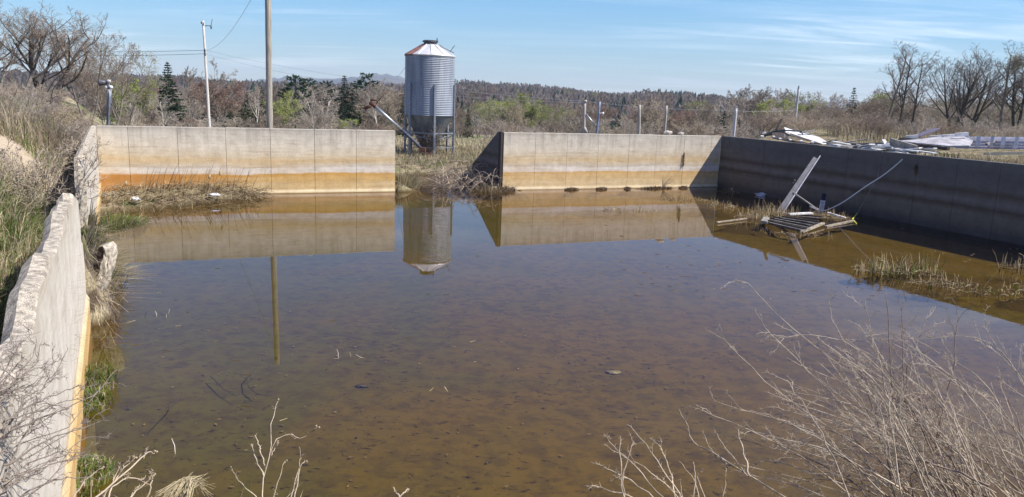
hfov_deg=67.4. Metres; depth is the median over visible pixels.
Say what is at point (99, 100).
bare tree
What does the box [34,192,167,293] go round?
straw tuft
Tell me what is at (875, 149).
fallen board
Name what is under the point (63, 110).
scrub bush
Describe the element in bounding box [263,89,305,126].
budding tree
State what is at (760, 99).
bare tree
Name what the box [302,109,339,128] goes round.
bare tree
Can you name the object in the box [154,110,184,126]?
bare tree
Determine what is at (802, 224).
slatted raft
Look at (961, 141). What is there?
wall panel
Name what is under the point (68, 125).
scrub bush
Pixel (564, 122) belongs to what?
bare tree
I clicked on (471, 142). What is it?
field grass
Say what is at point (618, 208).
straw litter
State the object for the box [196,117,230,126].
bare tree
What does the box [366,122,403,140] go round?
bare tree
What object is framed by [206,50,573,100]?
power line
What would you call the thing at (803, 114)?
scrub bush
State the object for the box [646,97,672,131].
bare tree
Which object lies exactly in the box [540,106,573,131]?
budding tree
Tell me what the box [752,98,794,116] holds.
budding tree
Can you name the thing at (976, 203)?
concrete wall
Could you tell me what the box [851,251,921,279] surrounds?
reed clump
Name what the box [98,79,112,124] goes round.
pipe
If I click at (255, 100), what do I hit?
birch tree
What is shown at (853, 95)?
fir tree
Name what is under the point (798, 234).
straw litter
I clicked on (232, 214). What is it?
reed tuft
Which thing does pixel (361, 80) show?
pine tree
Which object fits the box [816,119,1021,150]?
grove weeds
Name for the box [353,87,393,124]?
bare tree
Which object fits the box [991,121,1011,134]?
scrub bush
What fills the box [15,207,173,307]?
straw tuft
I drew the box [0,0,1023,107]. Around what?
sky
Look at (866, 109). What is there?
bare tree
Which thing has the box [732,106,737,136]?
wooden post
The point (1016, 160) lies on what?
bank grass
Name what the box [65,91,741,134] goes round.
hills
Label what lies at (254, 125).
bare tree
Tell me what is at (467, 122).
fir tree
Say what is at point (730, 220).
floating plank
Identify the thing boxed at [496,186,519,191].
weed mound
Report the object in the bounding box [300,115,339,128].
bare tree
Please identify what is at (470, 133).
bare tree
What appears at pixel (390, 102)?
bare tree
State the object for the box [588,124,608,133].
bare tree
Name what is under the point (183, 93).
bare tree
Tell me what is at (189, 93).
bare tree
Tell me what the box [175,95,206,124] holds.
bare tree
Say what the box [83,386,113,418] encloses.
green tuft
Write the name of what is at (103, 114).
bare tree
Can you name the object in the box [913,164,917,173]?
wall weed
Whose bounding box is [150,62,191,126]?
fir tree
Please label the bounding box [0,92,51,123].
scrub bush
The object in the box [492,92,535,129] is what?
budding tree
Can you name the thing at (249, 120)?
bare tree
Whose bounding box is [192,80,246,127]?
bare tree
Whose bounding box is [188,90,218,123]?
bare tree
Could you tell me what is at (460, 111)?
bare tree
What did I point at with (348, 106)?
fir tree
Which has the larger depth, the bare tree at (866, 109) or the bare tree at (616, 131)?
the bare tree at (616, 131)
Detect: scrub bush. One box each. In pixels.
[0,79,28,96]
[0,82,24,105]
[0,91,20,119]
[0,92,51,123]
[0,96,38,126]
[1,86,65,120]
[3,82,60,96]
[4,78,42,96]
[6,88,66,106]
[15,92,77,125]
[16,98,67,116]
[17,86,62,104]
[23,112,82,148]
[31,80,70,103]
[36,131,98,165]
[40,95,72,123]
[40,112,95,142]
[42,134,82,164]
[51,115,89,136]
[51,117,81,135]
[54,101,75,118]
[59,131,82,146]
[69,102,91,117]
[69,110,104,126]
[119,119,167,125]
[126,117,168,125]
[159,116,212,126]
[305,120,360,128]
[318,119,362,129]
[477,127,523,146]
[482,126,539,140]
[490,121,528,133]
[502,122,548,132]
[716,114,770,137]
[719,128,760,138]
[728,111,768,137]
[747,110,786,134]
[753,111,777,129]
[764,105,806,131]
[784,106,821,130]
[784,109,830,133]
[789,106,831,131]
[811,107,872,135]
[817,112,857,133]
[841,109,910,138]
[843,109,893,134]
[847,110,892,130]
[854,107,896,132]
[862,109,897,129]
[883,113,942,138]
[913,119,959,136]
[917,115,948,131]
[937,120,981,136]
[951,113,1000,136]
[974,119,1023,136]
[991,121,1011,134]
[999,120,1023,134]
[1003,122,1023,136]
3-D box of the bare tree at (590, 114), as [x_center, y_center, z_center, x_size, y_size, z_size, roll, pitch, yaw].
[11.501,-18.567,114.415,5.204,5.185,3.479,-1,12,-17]
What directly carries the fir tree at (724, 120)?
on the ground at (160, 213)
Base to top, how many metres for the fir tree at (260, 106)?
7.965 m
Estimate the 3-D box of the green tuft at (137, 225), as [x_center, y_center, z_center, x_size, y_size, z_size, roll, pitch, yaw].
[-11.169,-1.103,21.306,2.301,1.474,2.997,2,11,0]
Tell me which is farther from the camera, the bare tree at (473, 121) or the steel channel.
the bare tree at (473, 121)
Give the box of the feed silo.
[404,38,455,154]
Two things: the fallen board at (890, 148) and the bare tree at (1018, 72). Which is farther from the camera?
the bare tree at (1018, 72)
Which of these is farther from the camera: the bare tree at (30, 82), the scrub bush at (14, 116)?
the bare tree at (30, 82)
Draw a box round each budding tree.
[104,76,158,125]
[119,88,164,120]
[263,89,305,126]
[332,118,358,128]
[462,101,490,136]
[476,99,520,137]
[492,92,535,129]
[523,98,552,131]
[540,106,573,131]
[682,99,719,130]
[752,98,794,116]
[781,91,823,118]
[784,100,827,120]
[857,92,898,112]
[923,102,954,123]
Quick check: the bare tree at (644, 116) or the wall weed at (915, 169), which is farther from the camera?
the bare tree at (644, 116)
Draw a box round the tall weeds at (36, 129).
[0,88,82,172]
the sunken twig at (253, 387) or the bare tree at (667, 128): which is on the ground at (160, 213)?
the bare tree at (667, 128)
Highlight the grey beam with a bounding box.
[889,138,917,153]
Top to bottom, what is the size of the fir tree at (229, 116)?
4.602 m
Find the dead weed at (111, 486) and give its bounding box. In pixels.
[73,446,157,496]
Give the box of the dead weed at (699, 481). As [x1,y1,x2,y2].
[679,461,727,496]
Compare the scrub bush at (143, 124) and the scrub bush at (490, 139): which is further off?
the scrub bush at (143, 124)
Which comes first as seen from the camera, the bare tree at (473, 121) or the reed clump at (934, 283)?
the reed clump at (934, 283)
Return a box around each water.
[82,194,1023,496]
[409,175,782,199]
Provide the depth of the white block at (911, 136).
30.46 m
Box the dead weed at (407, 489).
[391,487,408,496]
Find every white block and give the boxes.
[906,135,917,137]
[942,134,954,136]
[955,132,968,136]
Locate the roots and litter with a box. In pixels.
[85,233,136,352]
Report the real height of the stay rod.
0.566 m
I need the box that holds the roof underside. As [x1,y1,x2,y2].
[772,132,821,144]
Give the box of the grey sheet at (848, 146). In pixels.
[841,144,866,148]
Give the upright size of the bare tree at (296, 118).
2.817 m
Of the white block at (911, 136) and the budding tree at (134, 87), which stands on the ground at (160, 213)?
the budding tree at (134, 87)
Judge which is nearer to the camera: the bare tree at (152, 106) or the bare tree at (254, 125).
the bare tree at (254, 125)
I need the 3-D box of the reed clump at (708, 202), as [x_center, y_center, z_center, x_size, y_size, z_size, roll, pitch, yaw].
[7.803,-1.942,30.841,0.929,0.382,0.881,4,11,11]
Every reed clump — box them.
[662,196,692,203]
[695,196,717,204]
[707,200,737,211]
[734,206,767,223]
[742,197,805,220]
[805,207,860,223]
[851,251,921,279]
[879,250,955,279]
[894,270,993,293]
[946,285,1023,301]
[992,249,1023,276]
[995,281,1023,296]
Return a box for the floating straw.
[129,207,1012,425]
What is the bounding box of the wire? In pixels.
[594,102,734,110]
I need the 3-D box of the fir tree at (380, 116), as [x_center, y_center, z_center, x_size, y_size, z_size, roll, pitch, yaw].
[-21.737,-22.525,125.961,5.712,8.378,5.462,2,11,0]
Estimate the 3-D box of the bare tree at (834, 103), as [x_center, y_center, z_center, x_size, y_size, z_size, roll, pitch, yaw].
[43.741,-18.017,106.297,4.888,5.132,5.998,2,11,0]
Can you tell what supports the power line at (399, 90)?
attached to the utility pole at (206, 80)
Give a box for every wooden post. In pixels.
[582,100,595,132]
[638,105,640,133]
[663,106,667,134]
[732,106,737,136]
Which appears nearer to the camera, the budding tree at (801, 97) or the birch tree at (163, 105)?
the birch tree at (163, 105)
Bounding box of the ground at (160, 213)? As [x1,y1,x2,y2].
[0,97,1023,348]
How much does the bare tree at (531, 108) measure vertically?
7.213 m
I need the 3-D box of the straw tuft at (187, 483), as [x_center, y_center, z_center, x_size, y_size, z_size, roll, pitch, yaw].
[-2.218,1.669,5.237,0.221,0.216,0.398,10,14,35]
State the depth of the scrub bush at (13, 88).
38.26 m
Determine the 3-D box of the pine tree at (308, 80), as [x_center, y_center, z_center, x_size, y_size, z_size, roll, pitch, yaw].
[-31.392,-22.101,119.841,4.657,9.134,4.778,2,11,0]
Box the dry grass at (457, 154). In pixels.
[395,143,498,187]
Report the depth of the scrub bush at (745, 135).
44.83 m
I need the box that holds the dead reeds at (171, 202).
[100,179,265,215]
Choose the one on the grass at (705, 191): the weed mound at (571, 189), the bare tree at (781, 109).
the weed mound at (571, 189)
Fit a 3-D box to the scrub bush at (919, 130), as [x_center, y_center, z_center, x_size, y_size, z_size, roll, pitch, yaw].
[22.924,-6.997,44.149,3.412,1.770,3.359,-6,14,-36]
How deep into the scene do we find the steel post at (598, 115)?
46.25 m
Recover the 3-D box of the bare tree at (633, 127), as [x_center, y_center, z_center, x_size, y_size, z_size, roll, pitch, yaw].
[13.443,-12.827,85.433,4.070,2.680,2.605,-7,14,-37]
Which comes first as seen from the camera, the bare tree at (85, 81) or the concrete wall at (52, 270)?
the concrete wall at (52, 270)
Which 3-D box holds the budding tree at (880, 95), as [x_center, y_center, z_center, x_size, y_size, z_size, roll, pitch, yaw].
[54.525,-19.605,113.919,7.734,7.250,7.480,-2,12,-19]
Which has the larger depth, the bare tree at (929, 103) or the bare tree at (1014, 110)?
the bare tree at (929, 103)
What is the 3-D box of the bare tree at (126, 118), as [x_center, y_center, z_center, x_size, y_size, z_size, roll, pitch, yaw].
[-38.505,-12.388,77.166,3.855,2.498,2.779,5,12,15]
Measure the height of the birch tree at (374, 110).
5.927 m
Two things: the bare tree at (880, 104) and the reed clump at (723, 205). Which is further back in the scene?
the bare tree at (880, 104)
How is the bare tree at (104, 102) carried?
on the ground at (160, 213)
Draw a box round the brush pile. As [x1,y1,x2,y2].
[421,147,510,191]
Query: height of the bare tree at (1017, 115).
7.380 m
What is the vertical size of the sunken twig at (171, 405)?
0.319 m
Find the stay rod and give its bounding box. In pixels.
[793,192,818,209]
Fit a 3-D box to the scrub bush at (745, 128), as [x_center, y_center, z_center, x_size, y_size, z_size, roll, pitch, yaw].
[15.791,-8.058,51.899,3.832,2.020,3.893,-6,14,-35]
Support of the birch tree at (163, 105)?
on the ground at (160, 213)
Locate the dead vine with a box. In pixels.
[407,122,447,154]
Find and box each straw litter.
[603,206,656,215]
[763,231,832,240]
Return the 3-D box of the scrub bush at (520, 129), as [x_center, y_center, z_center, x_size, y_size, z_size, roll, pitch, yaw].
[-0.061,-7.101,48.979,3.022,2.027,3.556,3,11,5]
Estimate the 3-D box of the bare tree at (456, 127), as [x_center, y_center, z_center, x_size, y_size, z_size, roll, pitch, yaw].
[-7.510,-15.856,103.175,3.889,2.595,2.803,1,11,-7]
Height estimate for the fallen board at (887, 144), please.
0.371 m
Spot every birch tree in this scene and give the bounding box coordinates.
[118,91,140,124]
[146,92,175,125]
[243,85,265,121]
[361,89,382,128]
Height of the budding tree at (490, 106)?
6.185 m
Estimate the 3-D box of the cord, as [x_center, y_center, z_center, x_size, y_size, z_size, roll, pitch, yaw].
[13.254,-2.408,28.055,1.260,2.283,0.332,-5,13,-33]
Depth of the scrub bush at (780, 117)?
51.48 m
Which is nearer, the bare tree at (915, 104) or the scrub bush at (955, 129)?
the scrub bush at (955, 129)
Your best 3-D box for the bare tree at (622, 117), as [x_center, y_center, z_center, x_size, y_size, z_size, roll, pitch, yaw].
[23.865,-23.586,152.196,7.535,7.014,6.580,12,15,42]
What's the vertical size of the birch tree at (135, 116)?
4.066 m
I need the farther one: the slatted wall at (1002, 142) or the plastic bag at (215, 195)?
the slatted wall at (1002, 142)
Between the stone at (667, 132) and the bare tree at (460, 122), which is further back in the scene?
the bare tree at (460, 122)
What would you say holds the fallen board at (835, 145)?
on the grey sheet at (848, 146)
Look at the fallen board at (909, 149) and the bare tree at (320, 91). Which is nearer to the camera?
the fallen board at (909, 149)
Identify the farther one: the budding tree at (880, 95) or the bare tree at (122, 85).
the budding tree at (880, 95)
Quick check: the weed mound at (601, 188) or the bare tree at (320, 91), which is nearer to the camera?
the weed mound at (601, 188)
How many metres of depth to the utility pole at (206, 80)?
68.39 m
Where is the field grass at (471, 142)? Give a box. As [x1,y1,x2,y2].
[395,136,491,150]
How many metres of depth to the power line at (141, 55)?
68.84 m
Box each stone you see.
[354,383,368,387]
[605,370,621,373]
[663,130,671,134]
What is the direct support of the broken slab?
on the ground at (160, 213)
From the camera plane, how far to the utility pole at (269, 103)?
35.02 m
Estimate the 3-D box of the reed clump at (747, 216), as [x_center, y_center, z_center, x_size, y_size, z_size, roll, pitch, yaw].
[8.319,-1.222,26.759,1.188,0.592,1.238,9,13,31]
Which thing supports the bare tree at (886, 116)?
on the ground at (160, 213)
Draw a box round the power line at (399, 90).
[207,54,575,102]
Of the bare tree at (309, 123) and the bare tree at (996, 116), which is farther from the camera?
the bare tree at (309, 123)
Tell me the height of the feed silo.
6.937 m
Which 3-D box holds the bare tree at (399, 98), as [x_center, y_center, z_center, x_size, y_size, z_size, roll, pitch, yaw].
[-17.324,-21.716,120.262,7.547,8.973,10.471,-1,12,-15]
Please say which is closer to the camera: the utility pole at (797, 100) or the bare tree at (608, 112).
the utility pole at (797, 100)
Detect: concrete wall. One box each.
[0,125,101,496]
[96,125,394,201]
[472,131,720,197]
[717,136,1023,255]
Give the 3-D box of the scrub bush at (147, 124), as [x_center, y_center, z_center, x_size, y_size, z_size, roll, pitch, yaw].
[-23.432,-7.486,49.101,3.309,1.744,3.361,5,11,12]
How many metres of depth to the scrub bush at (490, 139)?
43.31 m
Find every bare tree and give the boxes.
[0,0,120,99]
[0,5,99,92]
[0,7,55,68]
[39,22,137,125]
[67,33,157,125]
[75,43,169,125]
[83,74,134,115]
[87,85,145,119]
[92,106,121,123]
[117,113,146,125]
[140,113,166,125]
[142,83,161,122]
[149,79,187,117]
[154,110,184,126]
[173,115,198,126]
[174,87,201,122]
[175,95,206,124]
[181,58,237,124]
[182,94,206,124]
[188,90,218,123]
[191,81,242,125]
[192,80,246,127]
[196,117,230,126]
[214,118,238,127]
[224,80,265,124]
[225,117,254,127]
[238,119,264,127]
[242,82,279,125]
[242,121,266,127]
[252,112,295,128]
[253,84,290,126]
[264,115,300,128]
[285,122,312,128]
[292,90,331,128]
[296,88,341,124]
[297,82,337,124]
[297,115,321,128]
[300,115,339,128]
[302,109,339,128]
[320,117,343,128]
[329,86,363,128]
[344,91,388,127]
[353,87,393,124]
[355,78,406,127]
[359,120,387,129]
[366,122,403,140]
[367,86,406,128]
[380,122,403,134]
[381,88,407,127]
[389,91,403,134]
[449,121,468,138]
[450,112,463,134]
[451,91,483,136]
[451,108,482,134]
[451,120,471,137]
[463,113,482,131]
[466,123,488,138]
[473,112,505,134]
[476,118,508,134]
[480,127,494,137]
[486,101,507,130]
[488,119,513,131]
[502,101,529,129]
[512,96,545,132]
[534,120,562,132]
[535,111,555,130]
[539,124,564,132]
[546,96,581,131]
[556,119,601,132]
[561,115,611,133]
[566,103,597,131]
[574,108,603,131]
[576,93,619,131]
[588,118,611,133]
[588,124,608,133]
[601,125,622,133]
[613,113,647,132]
[617,118,633,130]
[618,120,658,133]
[620,121,647,133]
[623,99,657,133]
[632,96,671,133]
[636,93,675,134]
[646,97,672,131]
[649,123,680,134]
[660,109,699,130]
[666,108,698,134]
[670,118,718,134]
[678,111,700,130]
[682,102,723,133]
[696,98,734,135]
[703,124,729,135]
[724,95,753,127]
[725,84,776,123]
[745,86,794,128]
[746,88,804,110]
[761,106,793,115]
[766,107,794,116]
[769,89,810,115]
[803,102,839,119]
[809,92,850,115]
[816,99,842,118]
[821,108,847,127]
[843,96,896,116]
[853,99,878,115]
[857,86,920,111]
[868,110,899,125]
[876,39,921,117]
[879,103,919,126]
[887,47,927,128]
[887,94,938,122]
[893,104,932,124]
[898,50,939,125]
[908,49,1005,130]
[911,105,949,124]
[926,109,954,126]
[928,93,978,124]
[930,43,1023,130]
[944,104,979,127]
[967,90,1015,127]
[969,105,1006,128]
[978,40,1023,128]
[978,102,1010,128]
[982,106,1010,132]
[988,95,1023,128]
[994,52,1023,128]
[1000,52,1023,109]
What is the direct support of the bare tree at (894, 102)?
on the ground at (160, 213)
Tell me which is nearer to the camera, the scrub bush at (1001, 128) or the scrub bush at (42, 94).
the scrub bush at (42, 94)
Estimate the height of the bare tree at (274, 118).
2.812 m
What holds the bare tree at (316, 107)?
on the ground at (160, 213)
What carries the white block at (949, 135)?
on the wall panel at (961, 141)
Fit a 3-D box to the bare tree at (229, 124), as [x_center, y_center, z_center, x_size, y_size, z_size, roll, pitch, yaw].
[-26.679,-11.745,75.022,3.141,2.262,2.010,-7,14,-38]
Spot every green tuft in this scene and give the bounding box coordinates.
[62,186,155,240]
[76,452,115,496]
[81,227,102,241]
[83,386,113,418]
[84,358,129,389]
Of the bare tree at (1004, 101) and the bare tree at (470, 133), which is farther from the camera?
the bare tree at (470, 133)
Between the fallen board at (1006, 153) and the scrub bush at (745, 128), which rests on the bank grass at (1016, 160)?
the fallen board at (1006, 153)
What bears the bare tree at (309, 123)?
on the ground at (160, 213)
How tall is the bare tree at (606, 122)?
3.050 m
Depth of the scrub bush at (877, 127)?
44.54 m
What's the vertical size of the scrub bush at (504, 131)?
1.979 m
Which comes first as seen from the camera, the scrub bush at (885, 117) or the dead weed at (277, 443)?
the dead weed at (277, 443)
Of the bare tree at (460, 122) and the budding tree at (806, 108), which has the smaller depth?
the budding tree at (806, 108)
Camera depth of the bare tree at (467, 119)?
155.50 m
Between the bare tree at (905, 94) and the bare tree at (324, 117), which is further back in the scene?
the bare tree at (324, 117)
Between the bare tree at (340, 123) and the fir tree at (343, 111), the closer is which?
the bare tree at (340, 123)
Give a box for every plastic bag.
[130,196,140,201]
[207,193,220,196]
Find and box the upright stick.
[775,119,782,129]
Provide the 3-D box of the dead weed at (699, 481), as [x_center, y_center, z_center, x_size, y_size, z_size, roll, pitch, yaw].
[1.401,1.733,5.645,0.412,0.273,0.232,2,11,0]
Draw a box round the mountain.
[248,73,1017,108]
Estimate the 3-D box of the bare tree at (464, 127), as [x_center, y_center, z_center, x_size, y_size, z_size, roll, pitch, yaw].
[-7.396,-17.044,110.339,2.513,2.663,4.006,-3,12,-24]
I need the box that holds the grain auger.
[362,91,432,156]
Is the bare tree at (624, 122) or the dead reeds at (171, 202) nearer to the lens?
the dead reeds at (171, 202)
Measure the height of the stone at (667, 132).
0.255 m
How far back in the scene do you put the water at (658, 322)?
13.04 m
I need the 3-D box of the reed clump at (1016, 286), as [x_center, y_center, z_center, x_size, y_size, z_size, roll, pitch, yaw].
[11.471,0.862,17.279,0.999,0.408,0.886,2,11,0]
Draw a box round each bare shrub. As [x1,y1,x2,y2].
[0,57,117,221]
[0,325,131,496]
[585,424,681,496]
[691,278,1023,496]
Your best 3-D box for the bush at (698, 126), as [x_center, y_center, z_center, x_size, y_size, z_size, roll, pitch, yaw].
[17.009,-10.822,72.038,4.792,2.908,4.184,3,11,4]
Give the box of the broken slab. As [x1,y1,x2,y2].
[92,241,117,290]
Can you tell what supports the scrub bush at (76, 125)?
on the ground at (160, 213)
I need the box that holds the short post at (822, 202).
[818,193,825,213]
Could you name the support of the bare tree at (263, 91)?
on the ground at (160, 213)
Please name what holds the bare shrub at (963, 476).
on the ground at (160, 213)
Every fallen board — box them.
[826,143,842,146]
[857,144,881,148]
[861,143,889,148]
[866,148,885,150]
[872,146,921,152]
[890,147,921,151]
[914,128,939,138]
[915,150,937,153]
[983,152,1023,154]
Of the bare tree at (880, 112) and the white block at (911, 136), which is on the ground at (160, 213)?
the bare tree at (880, 112)
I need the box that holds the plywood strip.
[788,136,810,143]
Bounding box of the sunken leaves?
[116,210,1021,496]
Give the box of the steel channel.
[776,155,820,215]
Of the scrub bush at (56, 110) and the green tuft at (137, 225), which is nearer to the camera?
the green tuft at (137, 225)
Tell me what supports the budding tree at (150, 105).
on the ground at (160, 213)
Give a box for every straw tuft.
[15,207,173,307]
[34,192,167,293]
[151,472,214,496]
[395,170,424,188]
[465,182,515,197]
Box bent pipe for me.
[764,130,802,136]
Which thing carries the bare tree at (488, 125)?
on the ground at (160, 213)
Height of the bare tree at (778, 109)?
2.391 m
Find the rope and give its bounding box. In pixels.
[820,152,908,211]
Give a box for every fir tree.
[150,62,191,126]
[201,86,217,125]
[219,84,237,126]
[223,102,233,127]
[232,93,262,127]
[253,85,273,127]
[277,88,294,128]
[319,87,338,124]
[335,75,362,129]
[338,98,347,123]
[346,80,369,129]
[367,85,395,135]
[394,98,407,136]
[462,109,472,137]
[611,112,620,133]
[715,111,728,134]
[844,87,858,123]
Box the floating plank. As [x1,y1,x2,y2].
[716,218,746,222]
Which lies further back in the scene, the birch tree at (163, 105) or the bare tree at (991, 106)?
the bare tree at (991, 106)
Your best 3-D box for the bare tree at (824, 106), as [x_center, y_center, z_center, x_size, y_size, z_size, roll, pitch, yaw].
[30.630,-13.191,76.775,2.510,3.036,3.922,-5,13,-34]
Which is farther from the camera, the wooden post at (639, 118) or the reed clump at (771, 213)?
the wooden post at (639, 118)
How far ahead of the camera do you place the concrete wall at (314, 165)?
28.27 m
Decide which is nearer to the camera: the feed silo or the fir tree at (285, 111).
the feed silo
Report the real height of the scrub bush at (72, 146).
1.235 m
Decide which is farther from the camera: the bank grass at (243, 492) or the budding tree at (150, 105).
the budding tree at (150, 105)
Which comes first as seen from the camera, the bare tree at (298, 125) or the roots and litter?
the roots and litter
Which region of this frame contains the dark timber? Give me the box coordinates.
[911,143,949,150]
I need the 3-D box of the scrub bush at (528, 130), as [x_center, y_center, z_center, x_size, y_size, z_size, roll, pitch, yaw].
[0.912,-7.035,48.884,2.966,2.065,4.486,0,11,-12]
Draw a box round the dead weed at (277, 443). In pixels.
[230,398,319,496]
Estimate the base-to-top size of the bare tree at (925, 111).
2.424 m
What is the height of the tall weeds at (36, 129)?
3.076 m
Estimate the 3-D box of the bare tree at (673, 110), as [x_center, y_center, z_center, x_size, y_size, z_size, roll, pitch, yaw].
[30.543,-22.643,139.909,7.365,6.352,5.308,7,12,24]
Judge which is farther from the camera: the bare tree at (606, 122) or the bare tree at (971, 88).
the bare tree at (606, 122)
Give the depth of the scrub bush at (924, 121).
58.25 m
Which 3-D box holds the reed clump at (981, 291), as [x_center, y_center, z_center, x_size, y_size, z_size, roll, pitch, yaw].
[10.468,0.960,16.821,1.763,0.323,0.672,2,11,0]
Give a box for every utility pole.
[201,19,212,126]
[265,0,272,127]
[793,86,799,129]
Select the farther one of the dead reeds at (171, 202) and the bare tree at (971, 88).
the bare tree at (971, 88)
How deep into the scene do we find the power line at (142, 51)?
68.62 m
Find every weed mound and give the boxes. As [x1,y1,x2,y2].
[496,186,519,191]
[564,187,578,190]
[596,186,606,190]
[640,169,678,188]
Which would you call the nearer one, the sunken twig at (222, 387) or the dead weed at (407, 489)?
the dead weed at (407, 489)
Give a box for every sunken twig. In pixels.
[162,393,181,413]
[210,376,241,397]
[246,368,269,395]
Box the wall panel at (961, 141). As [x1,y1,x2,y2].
[902,136,972,146]
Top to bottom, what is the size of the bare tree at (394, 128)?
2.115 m
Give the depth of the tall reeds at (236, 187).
25.93 m
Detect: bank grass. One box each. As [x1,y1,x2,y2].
[0,115,129,494]
[64,477,898,496]
[898,148,1023,163]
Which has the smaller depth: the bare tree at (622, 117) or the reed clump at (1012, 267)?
the reed clump at (1012, 267)
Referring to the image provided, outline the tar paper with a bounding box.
[897,138,913,140]
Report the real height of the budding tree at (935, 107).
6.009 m
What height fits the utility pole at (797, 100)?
3.452 m
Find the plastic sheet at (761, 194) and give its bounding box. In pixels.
[754,192,765,195]
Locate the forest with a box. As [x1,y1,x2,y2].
[0,67,1023,134]
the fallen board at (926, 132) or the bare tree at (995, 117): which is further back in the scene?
the bare tree at (995, 117)
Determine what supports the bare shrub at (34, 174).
on the ground at (160, 213)
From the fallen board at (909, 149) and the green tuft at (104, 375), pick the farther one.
the fallen board at (909, 149)
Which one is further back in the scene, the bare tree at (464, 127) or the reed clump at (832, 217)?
the bare tree at (464, 127)
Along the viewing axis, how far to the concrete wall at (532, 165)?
33.79 m
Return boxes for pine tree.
[276,73,312,128]
[297,78,326,127]
[312,80,340,110]
[349,73,379,128]
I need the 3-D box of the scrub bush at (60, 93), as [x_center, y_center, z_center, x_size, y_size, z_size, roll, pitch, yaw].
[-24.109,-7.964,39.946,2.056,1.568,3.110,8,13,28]
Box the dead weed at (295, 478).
[273,447,307,496]
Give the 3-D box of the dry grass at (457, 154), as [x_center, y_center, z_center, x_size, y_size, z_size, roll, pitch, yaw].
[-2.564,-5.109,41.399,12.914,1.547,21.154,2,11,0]
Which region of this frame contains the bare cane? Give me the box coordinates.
[679,410,785,496]
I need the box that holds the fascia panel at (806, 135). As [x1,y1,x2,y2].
[784,127,826,143]
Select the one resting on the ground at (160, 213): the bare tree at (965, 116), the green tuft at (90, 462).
the bare tree at (965, 116)
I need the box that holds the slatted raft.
[761,212,854,232]
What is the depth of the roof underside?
33.41 m
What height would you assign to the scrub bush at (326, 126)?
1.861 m
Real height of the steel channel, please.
2.481 m
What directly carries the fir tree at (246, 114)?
on the ground at (160, 213)
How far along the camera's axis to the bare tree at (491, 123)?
103.11 m
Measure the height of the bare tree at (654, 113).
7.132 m
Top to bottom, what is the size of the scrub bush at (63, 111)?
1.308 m
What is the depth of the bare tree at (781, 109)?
82.81 m
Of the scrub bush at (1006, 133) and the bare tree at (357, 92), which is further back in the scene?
the bare tree at (357, 92)
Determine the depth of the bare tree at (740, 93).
126.33 m
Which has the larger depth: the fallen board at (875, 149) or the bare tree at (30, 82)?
the bare tree at (30, 82)
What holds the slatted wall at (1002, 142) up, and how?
on the ground at (160, 213)
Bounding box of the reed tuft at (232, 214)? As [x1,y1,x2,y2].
[212,203,260,218]
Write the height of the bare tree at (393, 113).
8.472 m
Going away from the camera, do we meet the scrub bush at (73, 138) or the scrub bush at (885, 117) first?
the scrub bush at (73, 138)
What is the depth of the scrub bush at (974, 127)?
54.08 m
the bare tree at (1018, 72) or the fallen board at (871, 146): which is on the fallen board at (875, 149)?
the fallen board at (871, 146)
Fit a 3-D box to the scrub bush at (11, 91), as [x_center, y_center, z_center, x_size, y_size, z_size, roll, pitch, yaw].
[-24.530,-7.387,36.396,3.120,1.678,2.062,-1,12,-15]
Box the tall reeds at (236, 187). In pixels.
[100,161,276,214]
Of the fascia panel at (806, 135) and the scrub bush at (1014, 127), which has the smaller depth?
the fascia panel at (806, 135)
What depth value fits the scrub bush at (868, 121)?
52.08 m
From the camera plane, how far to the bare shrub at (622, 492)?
6.00 m
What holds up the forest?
on the hills
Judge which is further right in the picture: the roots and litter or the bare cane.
the bare cane
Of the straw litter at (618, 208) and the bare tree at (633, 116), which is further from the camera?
the bare tree at (633, 116)
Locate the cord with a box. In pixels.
[857,152,882,212]
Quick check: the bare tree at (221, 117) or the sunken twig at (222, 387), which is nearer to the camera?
the sunken twig at (222, 387)
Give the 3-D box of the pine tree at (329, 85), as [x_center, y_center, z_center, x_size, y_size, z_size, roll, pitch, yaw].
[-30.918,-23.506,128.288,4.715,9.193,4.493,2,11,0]
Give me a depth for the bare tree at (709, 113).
113.36 m
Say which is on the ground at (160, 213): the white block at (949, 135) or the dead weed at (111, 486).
the dead weed at (111, 486)
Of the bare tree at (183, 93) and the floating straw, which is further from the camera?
the bare tree at (183, 93)
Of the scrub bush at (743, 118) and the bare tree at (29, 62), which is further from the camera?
the scrub bush at (743, 118)
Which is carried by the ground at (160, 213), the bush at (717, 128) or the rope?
the bush at (717, 128)
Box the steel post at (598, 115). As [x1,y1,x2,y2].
[596,101,603,133]
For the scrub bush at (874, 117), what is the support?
on the ground at (160, 213)
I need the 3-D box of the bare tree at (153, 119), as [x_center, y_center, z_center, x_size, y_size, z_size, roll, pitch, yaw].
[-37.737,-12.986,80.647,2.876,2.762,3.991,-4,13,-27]
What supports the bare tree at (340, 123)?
on the ground at (160, 213)
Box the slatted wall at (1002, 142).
[955,136,1023,148]

